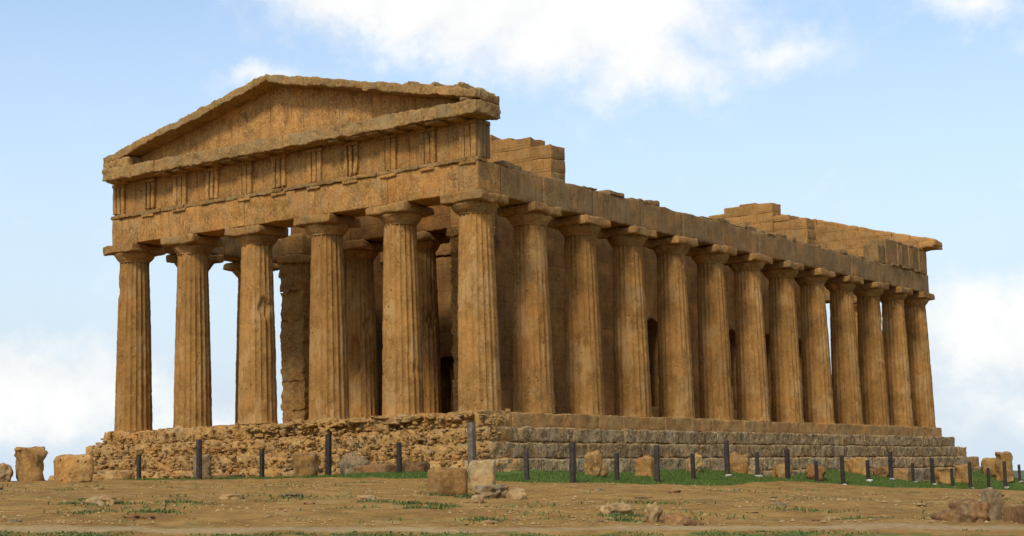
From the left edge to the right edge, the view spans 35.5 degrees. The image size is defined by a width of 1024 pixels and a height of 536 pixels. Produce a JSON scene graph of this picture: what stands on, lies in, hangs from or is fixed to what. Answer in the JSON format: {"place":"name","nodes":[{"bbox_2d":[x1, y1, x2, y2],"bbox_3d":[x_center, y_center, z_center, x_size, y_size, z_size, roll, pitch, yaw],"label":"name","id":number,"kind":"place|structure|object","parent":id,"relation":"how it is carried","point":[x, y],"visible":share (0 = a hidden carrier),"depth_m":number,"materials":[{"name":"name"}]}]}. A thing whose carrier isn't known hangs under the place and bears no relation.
{"place":"outdoors","nodes":[
{"label":"outdoors","id":0,"kind":"place"},
{"bbox_2d":[0,469,1023,535],"bbox_3d":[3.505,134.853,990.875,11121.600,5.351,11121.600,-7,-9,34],"label":"ground","id":1,"kind":"structure","parent":0,"point":[179,524],"depth_m":23.88,"materials":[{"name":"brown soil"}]},
{"bbox_2d":[0,463,13,481],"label":"boulder","id":2,"kind":"object","parent":1,"relation":"on","point":[6,472],"visible":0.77,"depth_m":40.03,"materials":[{"name":"beige stone"}]},
{"bbox_2d":[7,519,22,521],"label":"stone","id":3,"kind":"object","parent":1,"relation":"on","point":[14,520],"visible":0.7,"depth_m":20.72,"materials":[{"name":"beige stone"}]},
{"bbox_2d":[14,446,47,480],"bbox_3d":[-12.138,5.024,40.272,0.820,1.077,0.999,1,-8,-20],"label":"boulder","id":4,"kind":"object","parent":1,"relation":"on","point":[29,465],"visible":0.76,"depth_m":39.92,"materials":[{"name":"beige stone"}]},
{"bbox_2d":[53,454,93,482],"bbox_3d":[-10.718,4.946,39.044,0.902,0.786,1.089,2,-8,-22],"label":"stone block","id":5,"kind":"object","parent":1,"relation":"on","point":[70,468],"depth_m":38.60,"materials":[{"name":"beige stone"}]},
{"bbox_2d":[91,487,103,489],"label":"stone","id":6,"kind":"object","parent":1,"relation":"on","point":[97,488],"visible":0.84,"depth_m":30.79,"materials":[{"name":"beige stone"}]},
{"bbox_2d":[85,495,114,505],"bbox_3d":[-6.405,3.643,24.826,0.448,0.239,0.595,1,-8,-19],"label":"stone","id":7,"kind":"object","parent":1,"relation":"on","point":[99,500],"visible":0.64,"depth_m":24.65,"materials":[{"name":"beige stone"}]},
{"bbox_2d":[104,470,134,479],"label":"stone block","id":8,"kind":"object","parent":1,"relation":"on","point":[117,474],"depth_m":52.28,"materials":[{"name":"beige stone"}]},
{"bbox_2d":[122,515,139,518],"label":"stone","id":9,"kind":"object","parent":1,"relation":"on","point":[133,516],"visible":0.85,"depth_m":21.40,"materials":[{"name":"brown stone"}]},
{"bbox_2d":[141,515,155,518],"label":"stone","id":10,"kind":"object","parent":1,"relation":"on","point":[149,516],"visible":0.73,"depth_m":21.33,"materials":[{"name":"brown stone"}]},
{"bbox_2d":[192,454,211,478],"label":"stone block","id":11,"kind":"object","parent":1,"relation":"on","point":[206,462],"depth_m":50.30,"materials":[{"name":"beige stone"}]},
{"bbox_2d":[202,474,245,478],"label":"stone slab","id":12,"kind":"object","parent":1,"relation":"on","point":[228,475],"depth_m":49.59,"materials":[{"name":"stone"}]},
{"bbox_2d":[219,494,243,499],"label":"stone","id":13,"kind":"object","parent":1,"relation":"on","point":[232,496],"visible":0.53,"depth_m":26.43,"materials":[{"name":"beige stone"}]},
{"bbox_2d":[279,492,303,497],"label":"stone","id":14,"kind":"object","parent":1,"relation":"on","point":[292,494],"visible":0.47,"depth_m":26.93,"materials":[{"name":"beige stone"}]},
{"bbox_2d":[293,451,319,476],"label":"stone block","id":15,"kind":"object","parent":1,"relation":"on","point":[302,462],"depth_m":47.85,"materials":[{"name":"beige stone"}]},
{"bbox_2d":[338,452,368,474],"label":"boulder","id":16,"kind":"object","parent":1,"relation":"on","point":[348,462],"visible":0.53,"depth_m":46.78,"materials":[{"name":"beige stone"}]},
{"bbox_2d":[357,495,378,501],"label":"stone","id":17,"kind":"object","parent":1,"relation":"on","point":[365,497],"visible":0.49,"depth_m":25.70,"materials":[{"name":"beige stone"}]},
{"bbox_2d":[354,464,404,473],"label":"stone slab","id":18,"kind":"object","parent":1,"relation":"on","point":[382,468],"depth_m":45.90,"materials":[{"name":"beige stone"}]},
{"bbox_2d":[404,461,429,471],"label":"stone slab","id":19,"kind":"object","parent":1,"relation":"on","point":[414,466],"depth_m":45.37,"materials":[{"name":"brown stone"}]},
{"bbox_2d":[427,467,467,495],"bbox_3d":[-1.177,3.909,29.005,0.754,0.584,0.556,-2,-8,1],"label":"stone block","id":20,"kind":"object","parent":1,"relation":"on","point":[446,480],"depth_m":28.76,"materials":[{"name":"brown stone"}]},
{"bbox_2d":[471,495,485,502],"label":"stone","id":21,"kind":"object","parent":1,"relation":"on","point":[477,498],"visible":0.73,"depth_m":26.23,"materials":[{"name":"beige stone"}]},
{"bbox_2d":[468,459,495,490],"bbox_3d":[-0.576,4.039,30.903,0.551,0.673,0.346,-3,-8,10],"label":"stone slab","id":22,"kind":"object","parent":1,"relation":"on","point":[483,472],"depth_m":30.78,"materials":[{"name":"beige stone"}]},
{"bbox_2d":[480,520,497,523],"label":"stone","id":23,"kind":"object","parent":1,"relation":"on","point":[489,522],"visible":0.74,"depth_m":20.89,"materials":[{"name":"beige stone"}]},
{"bbox_2d":[474,484,508,497],"bbox_3d":[-0.365,3.953,28.126,0.644,0.308,0.663,2,-8,-24],"label":"stone","id":24,"kind":"object","parent":1,"relation":"on","point":[494,491],"visible":0.8,"depth_m":27.89,"materials":[{"name":"beige stone"}]},
{"bbox_2d":[0,478,1023,535],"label":"weeds","id":25,"kind":"object","parent":1,"relation":"on","point":[440,505],"visible":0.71,"depth_m":22.48,"materials":[{"name":"green plant"}]},
{"bbox_2d":[48,74,981,481],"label":"greek temple","id":26,"kind":"structure","parent":1,"relation":"on","point":[444,262],"depth_m":56.16,"materials":[{"name":"stone"}]},
{"bbox_2d":[506,488,526,499],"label":"stone","id":27,"kind":"object","parent":1,"relation":"on","point":[517,493],"visible":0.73,"depth_m":27.22,"materials":[{"name":"beige stone"}]},
{"bbox_2d":[104,422,1023,488],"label":"wire fence","id":28,"kind":"object","parent":1,"relation":"on","point":[471,437],"visible":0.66,"depth_m":48.91,"materials":[{"name":"metal"}]},
{"bbox_2d":[584,450,608,477],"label":"boulder","id":29,"kind":"object","parent":1,"relation":"on","point":[598,465],"visible":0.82,"depth_m":47.39,"materials":[{"name":"beige stone"}]},
{"bbox_2d":[592,488,605,490],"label":"stone","id":30,"kind":"object","parent":1,"relation":"on","point":[597,489],"visible":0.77,"depth_m":30.43,"materials":[{"name":"beige stone"}]},
{"bbox_2d":[599,503,632,515],"bbox_3d":[1.470,3.470,22.804,0.424,0.237,0.573,1,-8,-20],"label":"stone","id":31,"kind":"object","parent":1,"relation":"on","point":[612,508],"visible":0.73,"depth_m":22.61,"materials":[{"name":"beige stone"}]},
{"bbox_2d":[634,455,653,476],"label":"stone block","id":32,"kind":"object","parent":1,"relation":"on","point":[644,467],"depth_m":49.95,"materials":[{"name":"beige stone"}]},
{"bbox_2d":[644,502,662,522],"bbox_3d":[1.894,3.290,21.333,0.227,0.337,0.321,1,-8,-15],"label":"stone","id":33,"kind":"object","parent":1,"relation":"on","point":[653,511],"visible":0.89,"depth_m":21.25,"materials":[{"name":"beige stone"}]},
{"bbox_2d":[668,490,680,492],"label":"stone","id":34,"kind":"object","parent":1,"relation":"on","point":[675,491],"visible":0.56,"depth_m":30.25,"materials":[{"name":"brown stone"}]},
{"bbox_2d":[661,513,688,523],"bbox_3d":[2.128,3.325,21.026,0.328,0.188,0.406,3,-9,-28],"label":"stone","id":35,"kind":"object","parent":1,"relation":"on","point":[676,518],"visible":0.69,"depth_m":20.90,"materials":[{"name":"brown stone"}]},
{"bbox_2d":[680,519,703,525],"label":"stone","id":36,"kind":"object","parent":1,"relation":"on","point":[688,522],"visible":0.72,"depth_m":20.51,"materials":[{"name":"brown stone"}]},
{"bbox_2d":[686,453,702,472],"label":"boulder","id":37,"kind":"object","parent":1,"relation":"on","point":[698,462],"visible":0.63,"depth_m":52.58,"materials":[{"name":"stone"}]},
{"bbox_2d":[729,451,749,473],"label":"boulder","id":38,"kind":"object","parent":1,"relation":"on","point":[738,459],"visible":0.59,"depth_m":55.07,"materials":[{"name":"beige stone"}]},
{"bbox_2d":[748,465,755,474],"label":"stone block","id":39,"kind":"object","parent":1,"relation":"on","point":[751,470],"depth_m":56.09,"materials":[{"name":"beige stone"}]},
{"bbox_2d":[771,463,791,478],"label":"stone block","id":40,"kind":"object","parent":1,"relation":"on","point":[775,473],"depth_m":57.86,"materials":[{"name":"beige stone"}]},
{"bbox_2d":[805,463,826,480],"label":"boulder","id":41,"kind":"object","parent":1,"relation":"on","point":[809,470],"visible":0.84,"depth_m":60.33,"materials":[{"name":"beige stone"}]},
{"bbox_2d":[823,516,842,519],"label":"stone","id":42,"kind":"object","parent":1,"relation":"on","point":[829,517],"visible":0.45,"depth_m":21.61,"materials":[{"name":"beige stone"}]},
{"bbox_2d":[844,457,865,475],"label":"stone block","id":43,"kind":"object","parent":1,"relation":"on","point":[858,468],"depth_m":63.48,"materials":[{"name":"beige stone"}]},
{"bbox_2d":[872,466,888,476],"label":"boulder","id":44,"kind":"object","parent":1,"relation":"on","point":[880,471],"visible":0.54,"depth_m":65.74,"materials":[{"name":"beige stone"}]},
{"bbox_2d":[894,468,910,480],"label":"stone block","id":45,"kind":"object","parent":1,"relation":"on","point":[906,475],"depth_m":67.65,"materials":[{"name":"beige stone"}]},
{"bbox_2d":[916,503,926,506],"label":"stone","id":46,"kind":"object","parent":1,"relation":"on","point":[921,504],"visible":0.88,"depth_m":25.61,"materials":[{"name":"beige stone"}]},
{"bbox_2d":[934,467,950,484],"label":"stone block","id":47,"kind":"object","parent":1,"relation":"on","point":[943,474],"depth_m":71.44,"materials":[{"name":"beige stone"}]},
{"bbox_2d":[930,509,962,521],"bbox_3d":[5.723,3.290,20.986,0.343,0.239,0.404,0,-8,-14],"label":"boulder","id":48,"kind":"object","parent":1,"relation":"on","point":[951,515],"visible":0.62,"depth_m":20.84,"materials":[{"name":"brown stone"}]},
{"bbox_2d":[954,463,973,484],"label":"stone block","id":49,"kind":"object","parent":1,"relation":"on","point":[961,474],"depth_m":73.94,"materials":[{"name":"beige stone"}]},
{"bbox_2d":[948,498,989,522],"bbox_3d":[6.095,3.248,21.158,0.442,0.407,0.590,1,-8,-18],"label":"boulder","id":50,"kind":"object","parent":1,"relation":"on","point":[972,510],"visible":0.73,"depth_m":20.96,"materials":[{"name":"brown stone"}]},
{"bbox_2d":[981,457,995,475],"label":"stone block","id":51,"kind":"object","parent":1,"relation":"on","point":[989,463],"depth_m":77.31,"materials":[{"name":"beige stone"}]},
{"bbox_2d":[981,488,1003,520],"bbox_3d":[6.349,3.169,21.133,0.226,0.516,0.233,1,-8,-19],"label":"stone block","id":52,"kind":"object","parent":1,"relation":"on","point":[993,498],"depth_m":21.06,"materials":[{"name":"grey stone"}]},
{"bbox_2d":[995,451,1013,482],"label":"stone pillar","id":53,"kind":"structure","parent":1,"relation":"on","point":[1007,456],"depth_m":76.50,"materials":[{"name":"beige stone"}]},
{"bbox_2d":[1002,504,1023,523],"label":"stone block","id":54,"kind":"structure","parent":1,"relation":"on","point":[1013,513],"depth_m":20.46,"materials":[{"name":"brown stone"}]},
{"bbox_2d":[0,0,1023,480],"label":"sky","id":55,"kind":"structure","parent":0,"point":[896,116],"materials":[{"name":"blue"}]},
{"bbox_2d":[94,467,1023,490],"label":"grass","id":56,"kind":"structure","parent":0,"point":[747,477],"depth_m":49.55,"materials":[{"name":"green plant"}]}
]}

